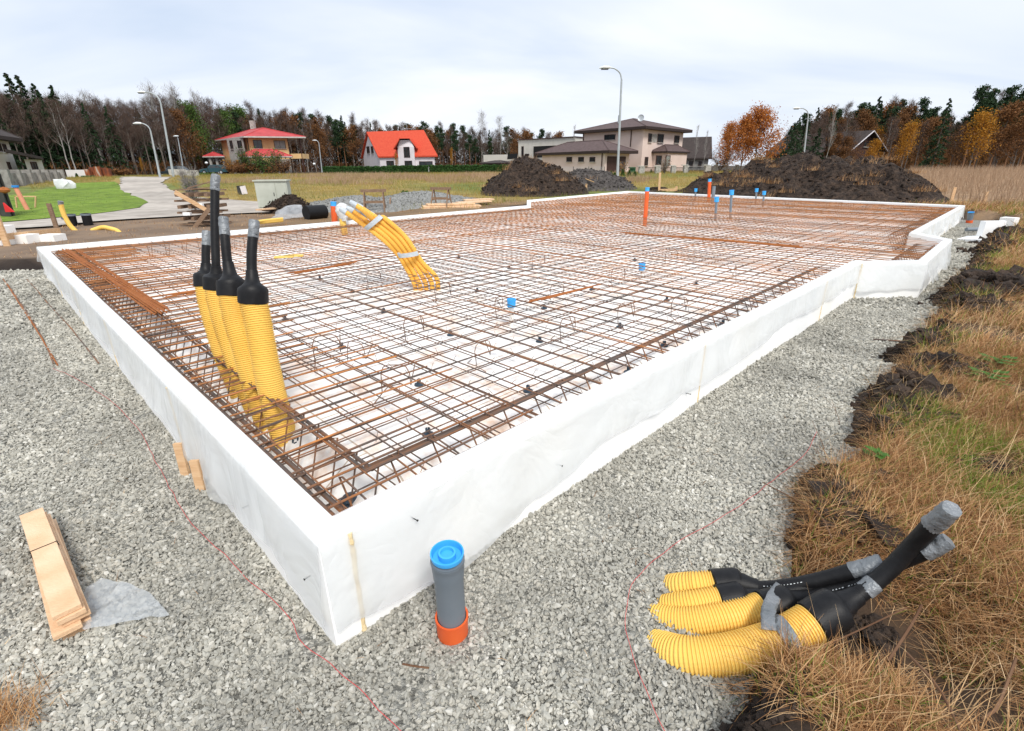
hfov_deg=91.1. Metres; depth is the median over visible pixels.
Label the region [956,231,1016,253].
peat clods
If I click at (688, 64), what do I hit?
sky
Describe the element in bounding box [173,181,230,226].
scrap wood pile
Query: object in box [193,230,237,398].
insulated duct
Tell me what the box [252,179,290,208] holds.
utility cabinet
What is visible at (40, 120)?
bare tree
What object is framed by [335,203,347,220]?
plastic bag
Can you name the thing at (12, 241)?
foam block
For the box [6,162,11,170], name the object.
window
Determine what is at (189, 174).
garden wall
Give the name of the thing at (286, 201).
soil heap
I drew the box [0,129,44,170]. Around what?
house
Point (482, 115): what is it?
bare tree
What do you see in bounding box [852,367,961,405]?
peat clods
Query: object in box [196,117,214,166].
spruce tree
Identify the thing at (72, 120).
bare tree
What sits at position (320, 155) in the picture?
street lamp
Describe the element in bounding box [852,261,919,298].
foam wall
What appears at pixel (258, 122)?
bare tree
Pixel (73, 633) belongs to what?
plank
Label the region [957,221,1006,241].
foam corner
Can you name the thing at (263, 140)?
house
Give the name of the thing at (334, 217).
standpipe
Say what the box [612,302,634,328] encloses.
bar chair
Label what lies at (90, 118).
bare tree
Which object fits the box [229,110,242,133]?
pine tree
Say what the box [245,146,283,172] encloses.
shrub
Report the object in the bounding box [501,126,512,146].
pine tree
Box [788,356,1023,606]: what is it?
dry weed stems
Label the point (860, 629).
dead stem
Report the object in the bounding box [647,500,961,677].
insulated duct
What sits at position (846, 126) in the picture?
bare tree
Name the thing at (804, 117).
pine tree
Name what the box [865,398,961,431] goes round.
peat clods
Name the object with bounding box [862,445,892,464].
leafy weed
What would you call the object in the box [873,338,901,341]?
loose bar
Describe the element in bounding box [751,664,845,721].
peat clods
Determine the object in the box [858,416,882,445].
peat clods
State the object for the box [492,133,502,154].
bare tree
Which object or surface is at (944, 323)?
peat clods
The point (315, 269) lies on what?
bar bundle
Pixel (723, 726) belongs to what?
peat clods
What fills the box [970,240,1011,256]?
peat clods
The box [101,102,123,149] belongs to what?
bare tree
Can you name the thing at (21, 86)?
spruce tree
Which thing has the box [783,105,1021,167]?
thicket
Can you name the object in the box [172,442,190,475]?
stake
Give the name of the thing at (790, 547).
peat clods
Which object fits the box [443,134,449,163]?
bare tree
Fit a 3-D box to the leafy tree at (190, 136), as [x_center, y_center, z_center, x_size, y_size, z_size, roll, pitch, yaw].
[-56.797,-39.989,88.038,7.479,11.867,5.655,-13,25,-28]
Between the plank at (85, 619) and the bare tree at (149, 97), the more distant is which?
the bare tree at (149, 97)
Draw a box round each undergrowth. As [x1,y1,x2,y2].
[18,159,479,175]
[880,140,1023,168]
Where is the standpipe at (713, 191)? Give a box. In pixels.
[711,186,715,201]
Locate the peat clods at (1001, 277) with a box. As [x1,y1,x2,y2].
[917,268,1023,306]
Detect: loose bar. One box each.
[3,279,57,365]
[7,283,53,363]
[27,279,98,363]
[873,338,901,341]
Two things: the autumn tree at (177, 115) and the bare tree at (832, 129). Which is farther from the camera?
the autumn tree at (177, 115)
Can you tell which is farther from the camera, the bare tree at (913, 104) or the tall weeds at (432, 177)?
the bare tree at (913, 104)
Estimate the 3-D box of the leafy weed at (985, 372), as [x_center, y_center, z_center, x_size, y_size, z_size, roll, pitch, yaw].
[3.707,0.105,3.922,0.320,0.131,0.329,6,22,15]
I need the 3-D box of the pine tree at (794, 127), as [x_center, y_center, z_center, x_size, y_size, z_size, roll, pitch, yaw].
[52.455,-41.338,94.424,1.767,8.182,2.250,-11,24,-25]
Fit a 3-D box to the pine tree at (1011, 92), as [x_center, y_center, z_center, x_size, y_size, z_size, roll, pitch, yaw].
[60.202,-29.113,61.644,3.536,9.497,2.585,5,22,12]
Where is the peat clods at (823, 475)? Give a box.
[799,463,852,486]
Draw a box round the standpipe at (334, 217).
[330,201,337,221]
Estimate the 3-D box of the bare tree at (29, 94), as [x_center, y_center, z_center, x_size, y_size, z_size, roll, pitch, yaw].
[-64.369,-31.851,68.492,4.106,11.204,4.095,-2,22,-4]
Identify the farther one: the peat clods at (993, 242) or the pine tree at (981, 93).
the pine tree at (981, 93)
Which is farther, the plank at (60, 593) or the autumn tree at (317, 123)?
the autumn tree at (317, 123)
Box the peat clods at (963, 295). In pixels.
[925,290,1018,324]
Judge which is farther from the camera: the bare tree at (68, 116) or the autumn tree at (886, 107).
the autumn tree at (886, 107)
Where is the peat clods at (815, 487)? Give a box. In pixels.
[793,474,883,518]
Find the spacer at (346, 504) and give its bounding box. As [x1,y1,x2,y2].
[340,492,356,507]
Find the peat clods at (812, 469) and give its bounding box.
[798,463,825,483]
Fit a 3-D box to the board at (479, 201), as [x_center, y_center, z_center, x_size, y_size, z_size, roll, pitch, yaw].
[-1.607,-6.882,21.133,1.438,0.084,0.550,-10,24,-23]
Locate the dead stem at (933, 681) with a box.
[906,652,960,730]
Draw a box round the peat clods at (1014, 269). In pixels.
[1006,264,1023,275]
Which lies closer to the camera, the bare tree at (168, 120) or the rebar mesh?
the rebar mesh
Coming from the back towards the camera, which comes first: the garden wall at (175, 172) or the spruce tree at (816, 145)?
the spruce tree at (816, 145)
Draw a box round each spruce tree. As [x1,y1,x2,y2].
[0,116,28,167]
[0,117,26,169]
[2,73,54,169]
[13,75,66,169]
[23,102,59,169]
[30,83,76,169]
[41,99,76,174]
[48,85,96,172]
[80,102,113,168]
[103,105,134,170]
[134,107,161,171]
[150,106,176,168]
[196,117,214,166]
[332,120,343,165]
[338,116,352,166]
[340,122,358,165]
[467,134,478,164]
[477,135,483,163]
[486,130,491,154]
[496,135,503,154]
[503,131,510,154]
[777,126,795,157]
[785,118,802,155]
[792,122,811,151]
[809,127,823,158]
[811,107,819,129]
[821,120,837,158]
[825,112,832,132]
[874,96,883,137]
[874,101,882,130]
[881,106,890,154]
[895,106,916,166]
[910,110,927,163]
[912,108,938,165]
[916,98,951,169]
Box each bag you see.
[53,178,75,188]
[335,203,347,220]
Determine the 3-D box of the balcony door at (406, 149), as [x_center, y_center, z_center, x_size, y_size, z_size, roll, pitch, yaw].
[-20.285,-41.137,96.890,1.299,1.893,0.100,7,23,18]
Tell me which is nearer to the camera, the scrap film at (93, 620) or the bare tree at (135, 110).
the scrap film at (93, 620)
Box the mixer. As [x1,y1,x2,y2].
[0,173,14,216]
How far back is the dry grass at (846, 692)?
2.23 m
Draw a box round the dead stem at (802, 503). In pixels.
[762,482,832,538]
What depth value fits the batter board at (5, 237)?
11.68 m
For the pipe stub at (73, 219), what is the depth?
14.60 m
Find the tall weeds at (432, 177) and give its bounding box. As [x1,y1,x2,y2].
[202,170,658,184]
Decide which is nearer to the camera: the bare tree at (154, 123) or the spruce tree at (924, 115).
the bare tree at (154, 123)
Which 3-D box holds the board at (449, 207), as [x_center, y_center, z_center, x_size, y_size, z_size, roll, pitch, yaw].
[-2.455,-6.258,19.980,2.282,0.071,0.550,-6,22,-14]
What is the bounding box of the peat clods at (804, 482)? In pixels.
[788,473,833,505]
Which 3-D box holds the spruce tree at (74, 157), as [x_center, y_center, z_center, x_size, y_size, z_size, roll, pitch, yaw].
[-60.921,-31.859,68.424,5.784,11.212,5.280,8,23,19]
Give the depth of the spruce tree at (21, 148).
65.19 m
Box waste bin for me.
[628,167,635,172]
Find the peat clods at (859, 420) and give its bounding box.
[844,411,912,447]
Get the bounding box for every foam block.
[0,239,15,245]
[4,225,15,232]
[14,233,40,243]
[39,233,66,241]
[999,217,1019,225]
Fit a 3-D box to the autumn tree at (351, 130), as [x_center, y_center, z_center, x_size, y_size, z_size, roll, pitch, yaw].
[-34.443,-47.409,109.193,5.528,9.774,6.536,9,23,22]
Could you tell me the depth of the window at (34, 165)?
48.05 m
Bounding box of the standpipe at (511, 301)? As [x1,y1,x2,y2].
[507,298,515,326]
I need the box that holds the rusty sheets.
[84,167,112,176]
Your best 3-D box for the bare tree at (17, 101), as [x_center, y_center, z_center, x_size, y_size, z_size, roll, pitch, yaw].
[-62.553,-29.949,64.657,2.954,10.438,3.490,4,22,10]
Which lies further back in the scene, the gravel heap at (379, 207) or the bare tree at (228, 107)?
the bare tree at (228, 107)
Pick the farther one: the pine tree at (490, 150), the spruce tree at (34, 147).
the pine tree at (490, 150)
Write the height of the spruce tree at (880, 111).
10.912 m
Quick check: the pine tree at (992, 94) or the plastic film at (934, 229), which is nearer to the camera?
the plastic film at (934, 229)
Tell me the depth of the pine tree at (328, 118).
115.04 m
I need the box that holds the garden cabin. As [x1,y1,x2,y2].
[479,160,510,164]
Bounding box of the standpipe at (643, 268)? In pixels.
[638,262,645,276]
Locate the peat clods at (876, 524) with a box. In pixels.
[806,495,907,546]
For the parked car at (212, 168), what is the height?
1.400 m
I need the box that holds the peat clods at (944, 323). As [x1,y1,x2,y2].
[928,319,961,330]
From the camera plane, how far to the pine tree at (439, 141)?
115.97 m
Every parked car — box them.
[157,166,188,174]
[199,165,229,173]
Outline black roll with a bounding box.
[302,205,328,219]
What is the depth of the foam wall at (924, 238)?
9.45 m
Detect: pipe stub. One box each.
[67,214,77,225]
[80,213,93,225]
[965,227,978,230]
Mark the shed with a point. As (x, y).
(71, 173)
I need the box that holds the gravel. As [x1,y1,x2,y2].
[0,226,977,730]
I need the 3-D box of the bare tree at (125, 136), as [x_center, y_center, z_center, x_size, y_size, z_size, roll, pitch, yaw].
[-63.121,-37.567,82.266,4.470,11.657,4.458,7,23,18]
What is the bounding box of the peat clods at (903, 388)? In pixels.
[850,383,931,420]
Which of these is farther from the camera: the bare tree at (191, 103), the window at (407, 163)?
the window at (407, 163)
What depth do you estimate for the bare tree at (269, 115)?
103.75 m
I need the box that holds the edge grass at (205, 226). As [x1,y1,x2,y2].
[4,196,520,257]
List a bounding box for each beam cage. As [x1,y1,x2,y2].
[51,251,378,515]
[70,209,531,268]
[338,267,831,506]
[628,193,954,210]
[889,209,944,251]
[892,244,934,260]
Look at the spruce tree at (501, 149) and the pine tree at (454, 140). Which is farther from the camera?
the spruce tree at (501, 149)
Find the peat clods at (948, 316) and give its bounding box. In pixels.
[929,312,957,325]
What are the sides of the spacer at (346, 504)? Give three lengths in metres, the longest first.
0.120 x 0.120 x 0.075 m
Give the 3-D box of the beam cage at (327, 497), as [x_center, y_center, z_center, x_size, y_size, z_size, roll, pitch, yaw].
[-4.286,-0.572,5.590,10.275,0.350,0.355,20,29,41]
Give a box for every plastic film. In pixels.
[36,247,331,630]
[39,205,528,259]
[323,261,859,632]
[636,191,963,211]
[856,260,927,291]
[911,205,964,235]
[912,232,952,240]
[919,239,951,282]
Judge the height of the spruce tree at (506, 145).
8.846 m
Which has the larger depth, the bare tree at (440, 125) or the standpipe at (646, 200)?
the bare tree at (440, 125)
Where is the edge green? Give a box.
[948,204,1023,225]
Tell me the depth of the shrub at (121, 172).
62.98 m
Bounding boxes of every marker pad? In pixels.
[274,255,293,257]
[284,254,303,256]
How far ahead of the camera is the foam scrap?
14.12 m
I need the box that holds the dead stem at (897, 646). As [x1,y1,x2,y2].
[887,604,922,661]
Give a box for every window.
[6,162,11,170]
[30,162,38,169]
[237,140,242,148]
[253,140,262,148]
[273,140,285,148]
[386,161,393,165]
[404,161,411,165]
[419,161,432,164]
[521,146,523,156]
[566,157,571,161]
[578,157,583,161]
[589,157,594,161]
[604,134,615,140]
[644,157,648,165]
[647,133,651,142]
[655,155,661,165]
[657,134,663,142]
[674,135,679,143]
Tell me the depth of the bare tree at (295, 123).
102.95 m
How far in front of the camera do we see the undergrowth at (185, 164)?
77.90 m
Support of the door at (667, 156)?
in the house at (644, 143)
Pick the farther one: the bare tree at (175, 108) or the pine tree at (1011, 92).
the bare tree at (175, 108)
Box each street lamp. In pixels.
[133,122,160,176]
[137,91,174,176]
[173,135,182,164]
[312,140,322,171]
[599,66,621,175]
[793,107,808,151]
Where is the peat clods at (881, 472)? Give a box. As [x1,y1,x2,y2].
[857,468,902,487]
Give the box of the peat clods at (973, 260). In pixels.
[951,256,996,270]
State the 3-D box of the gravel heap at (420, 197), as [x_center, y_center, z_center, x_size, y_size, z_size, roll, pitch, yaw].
[-3.974,-7.280,22.436,7.360,1.033,4.600,0,22,0]
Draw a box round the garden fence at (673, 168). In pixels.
[638,165,710,173]
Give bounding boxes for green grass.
[723,339,1023,730]
[894,199,1023,252]
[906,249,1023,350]
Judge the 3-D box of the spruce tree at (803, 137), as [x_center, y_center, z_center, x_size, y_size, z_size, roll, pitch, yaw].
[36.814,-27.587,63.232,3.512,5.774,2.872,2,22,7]
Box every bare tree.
[0,95,24,168]
[1,93,34,158]
[6,91,34,153]
[20,91,43,150]
[26,96,59,169]
[41,98,70,169]
[49,96,76,169]
[57,98,82,164]
[58,96,84,168]
[59,91,88,163]
[65,104,94,166]
[69,100,90,163]
[74,98,96,162]
[75,88,106,165]
[77,99,105,160]
[86,93,113,166]
[87,99,111,157]
[87,104,116,174]
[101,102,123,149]
[102,95,124,159]
[102,106,128,168]
[106,101,131,174]
[111,100,136,172]
[115,103,138,172]
[118,99,143,173]
[118,110,140,174]
[121,104,146,174]
[124,106,146,172]
[126,99,150,173]
[128,103,152,174]
[130,80,169,160]
[136,98,154,148]
[138,98,160,169]
[140,97,167,165]
[140,104,160,154]
[146,108,166,169]
[147,91,168,154]
[153,97,175,164]
[153,106,176,162]
[157,92,178,162]
[160,79,187,168]
[162,104,179,162]
[162,109,188,165]
[165,92,188,168]
[167,99,185,157]
[174,103,196,169]
[185,95,204,168]
[188,86,214,162]
[192,105,213,152]
[196,96,213,162]
[198,106,218,151]
[201,101,220,163]
[203,98,222,164]
[207,106,235,152]
[214,101,229,132]
[223,104,232,126]
[237,116,248,132]
[242,110,253,128]
[243,99,261,116]
[253,112,263,127]
[258,114,271,127]
[265,109,273,127]
[267,120,276,129]
[272,110,288,142]
[281,117,294,171]
[288,120,305,171]
[296,122,309,171]
[297,108,310,171]
[301,114,312,171]
[302,118,318,171]
[313,109,328,165]
[319,116,327,165]
[323,121,334,164]
[327,122,338,165]
[347,111,358,166]
[354,123,363,165]
[357,122,365,152]
[358,126,365,164]
[360,117,370,139]
[371,120,377,131]
[374,119,382,128]
[398,121,404,130]
[437,122,450,164]
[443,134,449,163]
[448,126,453,164]
[456,130,465,164]
[459,132,467,156]
[464,127,473,163]
[472,130,482,163]
[475,110,486,164]
[477,130,486,164]
[481,126,488,154]
[486,132,496,154]
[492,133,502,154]
[493,128,498,154]
[494,115,507,153]
[502,131,511,153]
[693,125,698,170]
[702,129,708,166]
[806,121,820,145]
[815,107,829,132]
[817,110,832,149]
[821,127,834,154]
[826,104,839,157]
[830,121,848,154]
[838,110,856,151]
[842,99,853,122]
[848,119,861,154]
[881,118,902,162]
[882,95,908,155]
[882,115,899,156]
[903,98,921,131]
[903,128,917,169]
[913,120,932,168]
[937,111,958,168]
[949,122,964,167]
[982,87,1006,157]
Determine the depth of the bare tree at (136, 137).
78.28 m
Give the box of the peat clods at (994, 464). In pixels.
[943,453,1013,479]
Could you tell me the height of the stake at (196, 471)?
0.224 m
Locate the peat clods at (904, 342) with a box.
[878,330,933,359]
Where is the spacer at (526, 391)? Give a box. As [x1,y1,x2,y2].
[523,384,532,392]
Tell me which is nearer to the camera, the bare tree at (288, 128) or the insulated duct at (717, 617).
the insulated duct at (717, 617)
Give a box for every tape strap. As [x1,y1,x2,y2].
[760,582,802,651]
[856,575,882,598]
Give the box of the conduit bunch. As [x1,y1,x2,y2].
[339,200,439,290]
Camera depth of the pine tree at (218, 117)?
94.48 m
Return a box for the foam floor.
[77,200,932,513]
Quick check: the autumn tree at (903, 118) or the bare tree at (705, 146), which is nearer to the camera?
the bare tree at (705, 146)
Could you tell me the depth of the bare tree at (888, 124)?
82.27 m
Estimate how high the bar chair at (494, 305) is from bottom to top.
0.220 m
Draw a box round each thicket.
[12,124,508,173]
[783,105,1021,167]
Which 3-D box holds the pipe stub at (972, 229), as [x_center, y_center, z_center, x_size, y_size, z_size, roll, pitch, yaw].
[12.264,-3.613,13.337,0.453,0.095,0.100,-3,22,-6]
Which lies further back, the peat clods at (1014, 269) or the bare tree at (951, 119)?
the bare tree at (951, 119)
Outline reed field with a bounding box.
[906,163,1023,208]
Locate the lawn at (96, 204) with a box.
[1,182,146,221]
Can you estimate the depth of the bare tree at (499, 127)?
121.99 m
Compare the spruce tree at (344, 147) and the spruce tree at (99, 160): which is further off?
the spruce tree at (344, 147)
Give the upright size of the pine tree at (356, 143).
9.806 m
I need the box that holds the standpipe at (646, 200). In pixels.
[643,187,649,224]
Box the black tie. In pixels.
[29,541,58,561]
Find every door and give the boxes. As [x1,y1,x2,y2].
[403,147,409,157]
[606,156,625,171]
[665,155,670,165]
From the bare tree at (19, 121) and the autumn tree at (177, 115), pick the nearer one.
the bare tree at (19, 121)
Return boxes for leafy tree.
[170,99,209,166]
[175,100,209,169]
[182,100,220,168]
[212,107,238,150]
[224,103,246,129]
[231,104,258,130]
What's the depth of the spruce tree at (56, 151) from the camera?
66.76 m
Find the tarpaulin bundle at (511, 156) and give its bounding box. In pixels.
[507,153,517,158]
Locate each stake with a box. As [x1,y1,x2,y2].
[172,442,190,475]
[188,459,205,490]
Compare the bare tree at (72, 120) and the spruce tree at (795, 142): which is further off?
the bare tree at (72, 120)
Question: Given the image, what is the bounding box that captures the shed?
[65,170,85,176]
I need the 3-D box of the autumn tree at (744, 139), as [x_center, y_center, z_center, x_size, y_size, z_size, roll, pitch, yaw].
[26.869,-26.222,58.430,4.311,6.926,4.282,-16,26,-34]
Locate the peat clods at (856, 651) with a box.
[805,642,881,681]
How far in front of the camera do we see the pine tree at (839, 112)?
88.38 m
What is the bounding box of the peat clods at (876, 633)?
[823,611,906,672]
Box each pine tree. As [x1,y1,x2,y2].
[212,108,227,135]
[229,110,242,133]
[293,112,305,171]
[307,113,317,166]
[323,115,333,165]
[329,125,341,165]
[330,119,344,165]
[336,121,348,165]
[349,124,360,165]
[420,121,429,131]
[433,125,441,164]
[436,132,442,162]
[439,128,446,162]
[449,122,458,157]
[450,134,458,164]
[458,125,467,164]
[464,134,473,159]
[472,139,479,163]
[486,138,493,154]
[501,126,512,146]
[536,128,545,137]
[791,123,796,132]
[800,112,812,132]
[833,108,843,131]
[851,102,867,130]
[865,105,880,127]
[886,106,901,136]
[900,98,910,124]
[914,96,933,124]
[919,106,942,167]
[947,122,960,166]
[961,83,994,168]
[972,88,1004,168]
[988,84,1021,165]
[1003,88,1023,168]
[1018,114,1023,167]
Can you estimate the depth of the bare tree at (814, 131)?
64.41 m
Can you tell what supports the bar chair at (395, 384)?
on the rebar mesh
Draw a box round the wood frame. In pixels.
[14,196,36,207]
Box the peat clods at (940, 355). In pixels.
[891,347,990,380]
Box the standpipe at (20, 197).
[11,185,29,209]
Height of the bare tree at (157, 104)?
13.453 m
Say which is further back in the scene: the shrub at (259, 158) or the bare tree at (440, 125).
the bare tree at (440, 125)
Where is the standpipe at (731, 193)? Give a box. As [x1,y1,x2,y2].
[729,190,733,216]
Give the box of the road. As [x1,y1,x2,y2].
[3,177,264,227]
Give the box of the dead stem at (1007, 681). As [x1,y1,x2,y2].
[980,657,1017,720]
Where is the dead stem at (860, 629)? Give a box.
[768,607,906,665]
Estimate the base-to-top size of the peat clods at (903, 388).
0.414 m
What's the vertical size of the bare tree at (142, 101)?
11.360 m
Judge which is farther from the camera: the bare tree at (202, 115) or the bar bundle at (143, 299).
the bare tree at (202, 115)
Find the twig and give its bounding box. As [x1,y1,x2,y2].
[402,663,428,668]
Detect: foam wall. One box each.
[37,248,336,645]
[46,206,529,270]
[318,263,856,645]
[530,191,627,211]
[628,191,961,214]
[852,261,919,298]
[904,233,943,259]
[910,210,961,236]
[918,252,941,295]
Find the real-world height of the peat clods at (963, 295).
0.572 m
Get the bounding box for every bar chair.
[312,334,340,369]
[335,341,372,367]
[374,364,414,402]
[401,314,423,346]
[433,282,450,306]
[467,340,490,371]
[485,295,502,317]
[551,316,575,347]
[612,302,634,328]
[667,297,687,320]
[730,297,753,315]
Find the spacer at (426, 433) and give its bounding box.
[423,427,432,436]
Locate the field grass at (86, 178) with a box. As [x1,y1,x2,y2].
[29,170,731,209]
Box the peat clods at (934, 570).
[906,550,976,588]
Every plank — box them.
[19,507,81,620]
[29,548,82,640]
[45,512,86,625]
[48,513,90,626]
[53,519,90,623]
[62,627,89,640]
[255,208,275,210]
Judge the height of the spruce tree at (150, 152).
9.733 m
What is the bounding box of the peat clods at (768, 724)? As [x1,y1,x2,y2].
[728,688,795,730]
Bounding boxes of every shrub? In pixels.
[111,168,132,175]
[171,163,201,209]
[199,172,214,174]
[216,162,253,173]
[221,159,240,173]
[235,146,256,173]
[244,160,288,173]
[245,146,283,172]
[272,157,291,172]
[619,161,627,171]
[660,157,671,173]
[708,148,735,170]
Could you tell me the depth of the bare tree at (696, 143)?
76.95 m
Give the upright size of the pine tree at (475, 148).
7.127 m
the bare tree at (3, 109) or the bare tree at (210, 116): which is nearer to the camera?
the bare tree at (3, 109)
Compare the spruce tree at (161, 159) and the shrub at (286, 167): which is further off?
the spruce tree at (161, 159)
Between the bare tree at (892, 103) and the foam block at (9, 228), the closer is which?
the foam block at (9, 228)
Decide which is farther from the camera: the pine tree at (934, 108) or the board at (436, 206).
the pine tree at (934, 108)
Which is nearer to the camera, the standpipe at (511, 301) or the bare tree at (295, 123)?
the standpipe at (511, 301)
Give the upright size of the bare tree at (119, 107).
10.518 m
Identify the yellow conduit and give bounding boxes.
[58,201,77,229]
[90,225,120,231]
[259,217,282,221]
[260,220,282,223]
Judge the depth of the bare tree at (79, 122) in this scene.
72.52 m
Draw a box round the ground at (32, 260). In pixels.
[0,166,1023,730]
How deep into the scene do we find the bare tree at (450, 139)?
120.81 m
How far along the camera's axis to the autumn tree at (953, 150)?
65.53 m
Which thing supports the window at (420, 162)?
in the house at (408, 147)
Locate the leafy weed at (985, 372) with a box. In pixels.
[963,366,1014,388]
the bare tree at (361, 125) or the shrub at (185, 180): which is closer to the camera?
the shrub at (185, 180)
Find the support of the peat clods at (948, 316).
on the ground at (32, 260)
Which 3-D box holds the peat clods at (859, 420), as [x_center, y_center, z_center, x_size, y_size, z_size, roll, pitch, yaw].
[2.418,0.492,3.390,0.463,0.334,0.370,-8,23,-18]
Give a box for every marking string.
[55,369,400,730]
[625,432,816,730]
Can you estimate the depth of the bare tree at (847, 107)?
93.50 m
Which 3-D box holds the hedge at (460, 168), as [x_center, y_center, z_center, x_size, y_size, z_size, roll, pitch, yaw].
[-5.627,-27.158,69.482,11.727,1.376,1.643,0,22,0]
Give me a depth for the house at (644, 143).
63.64 m
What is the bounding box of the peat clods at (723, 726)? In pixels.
[709,709,767,730]
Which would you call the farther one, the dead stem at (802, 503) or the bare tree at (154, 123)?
the bare tree at (154, 123)
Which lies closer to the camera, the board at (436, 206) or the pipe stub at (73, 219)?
the pipe stub at (73, 219)
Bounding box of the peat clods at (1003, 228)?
[967,225,1023,243]
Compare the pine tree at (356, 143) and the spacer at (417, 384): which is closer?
the spacer at (417, 384)
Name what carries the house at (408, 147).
on the ground at (32, 260)
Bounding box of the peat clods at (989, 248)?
[968,246,1001,261]
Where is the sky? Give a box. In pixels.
[0,0,1023,165]
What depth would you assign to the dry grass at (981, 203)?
16.48 m
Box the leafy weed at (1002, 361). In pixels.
[976,352,1021,373]
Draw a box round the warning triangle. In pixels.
[3,203,14,211]
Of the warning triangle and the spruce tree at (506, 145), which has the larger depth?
the spruce tree at (506, 145)
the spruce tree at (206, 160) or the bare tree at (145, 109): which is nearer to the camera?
the bare tree at (145, 109)
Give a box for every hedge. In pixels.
[322,166,386,172]
[387,165,428,172]
[429,164,507,172]
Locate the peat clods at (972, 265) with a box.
[946,264,981,279]
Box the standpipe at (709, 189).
[707,179,710,198]
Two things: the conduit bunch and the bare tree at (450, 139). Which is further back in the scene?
the bare tree at (450, 139)
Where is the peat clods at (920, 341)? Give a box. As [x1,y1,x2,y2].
[871,326,962,364]
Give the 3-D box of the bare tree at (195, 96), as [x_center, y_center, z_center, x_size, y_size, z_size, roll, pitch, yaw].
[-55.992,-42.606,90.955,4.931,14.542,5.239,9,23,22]
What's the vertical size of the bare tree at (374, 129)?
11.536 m
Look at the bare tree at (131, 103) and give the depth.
81.99 m
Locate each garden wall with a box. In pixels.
[168,169,185,175]
[185,170,198,175]
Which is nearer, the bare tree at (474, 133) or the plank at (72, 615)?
the plank at (72, 615)
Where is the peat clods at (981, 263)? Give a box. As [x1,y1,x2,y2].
[969,259,998,268]
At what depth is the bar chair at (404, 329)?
4.62 m
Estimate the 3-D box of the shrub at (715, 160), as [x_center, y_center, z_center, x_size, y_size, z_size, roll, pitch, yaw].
[26.966,-26.358,64.465,3.673,3.422,2.788,5,22,14]
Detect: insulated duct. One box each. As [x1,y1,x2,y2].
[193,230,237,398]
[202,173,249,413]
[216,216,266,431]
[237,219,294,448]
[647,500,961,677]
[649,533,954,635]
[657,581,812,607]
[663,554,881,591]
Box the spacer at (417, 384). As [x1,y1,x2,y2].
[414,378,422,386]
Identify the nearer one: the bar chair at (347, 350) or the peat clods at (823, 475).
the peat clods at (823, 475)
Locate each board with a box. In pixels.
[0,203,60,245]
[240,186,247,193]
[421,207,479,208]
[422,204,480,207]
[426,202,474,205]
[455,200,491,202]
[462,198,493,200]
[658,172,677,190]
[949,187,988,202]
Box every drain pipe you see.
[430,540,467,645]
[966,211,973,222]
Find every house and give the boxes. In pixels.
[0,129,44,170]
[202,120,308,173]
[361,123,437,169]
[483,136,582,161]
[535,114,692,172]
[682,137,711,169]
[766,130,887,159]
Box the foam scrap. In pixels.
[182,212,191,215]
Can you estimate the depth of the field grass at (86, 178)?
36.62 m
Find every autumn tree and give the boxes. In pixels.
[165,106,207,169]
[242,113,261,128]
[270,110,312,161]
[280,113,312,171]
[304,117,339,171]
[306,124,333,165]
[339,122,363,165]
[399,123,414,130]
[425,127,438,154]
[427,133,443,161]
[438,127,455,163]
[449,147,453,162]
[502,128,520,154]
[510,129,536,153]
[510,138,517,153]
[549,130,563,137]
[714,120,751,169]
[730,109,769,169]
[735,101,792,163]
[809,104,844,132]
[823,131,856,158]
[832,117,851,131]
[837,134,865,159]
[850,108,882,135]
[859,114,891,143]
[862,137,885,157]
[872,127,885,145]
[875,98,905,150]
[882,112,912,162]
[883,103,922,162]
[891,118,921,166]
[904,115,939,167]
[910,116,953,165]
[941,115,990,164]
[945,124,969,165]
[955,106,1001,168]
[974,98,1023,166]
[988,113,1023,166]
[988,122,1021,167]
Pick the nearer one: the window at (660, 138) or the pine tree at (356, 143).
the window at (660, 138)
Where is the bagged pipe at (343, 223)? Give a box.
[339,218,347,233]
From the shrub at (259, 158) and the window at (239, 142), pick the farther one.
the window at (239, 142)
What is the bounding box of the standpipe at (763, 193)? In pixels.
[762,191,765,206]
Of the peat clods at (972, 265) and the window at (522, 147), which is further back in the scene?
the window at (522, 147)
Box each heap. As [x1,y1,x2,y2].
[260,194,311,213]
[273,205,300,217]
[310,195,421,212]
[380,190,478,205]
[479,154,588,196]
[568,168,636,191]
[644,187,667,191]
[675,151,949,203]
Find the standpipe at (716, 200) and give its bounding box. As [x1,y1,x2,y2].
[714,197,718,220]
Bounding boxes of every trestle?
[360,189,385,212]
[430,187,451,207]
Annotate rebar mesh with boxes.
[51,193,955,509]
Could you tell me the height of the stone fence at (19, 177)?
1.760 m
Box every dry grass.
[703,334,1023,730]
[889,248,1023,351]
[892,197,1023,255]
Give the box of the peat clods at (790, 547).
[782,523,807,550]
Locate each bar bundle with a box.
[58,249,171,314]
[74,249,149,296]
[165,290,195,297]
[287,261,356,274]
[528,284,600,302]
[621,232,802,247]
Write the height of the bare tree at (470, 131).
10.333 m
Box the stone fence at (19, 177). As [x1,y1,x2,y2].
[0,170,66,187]
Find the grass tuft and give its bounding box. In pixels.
[0,651,78,730]
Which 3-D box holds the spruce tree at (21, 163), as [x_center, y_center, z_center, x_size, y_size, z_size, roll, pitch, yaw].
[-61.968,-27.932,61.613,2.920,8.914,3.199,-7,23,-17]

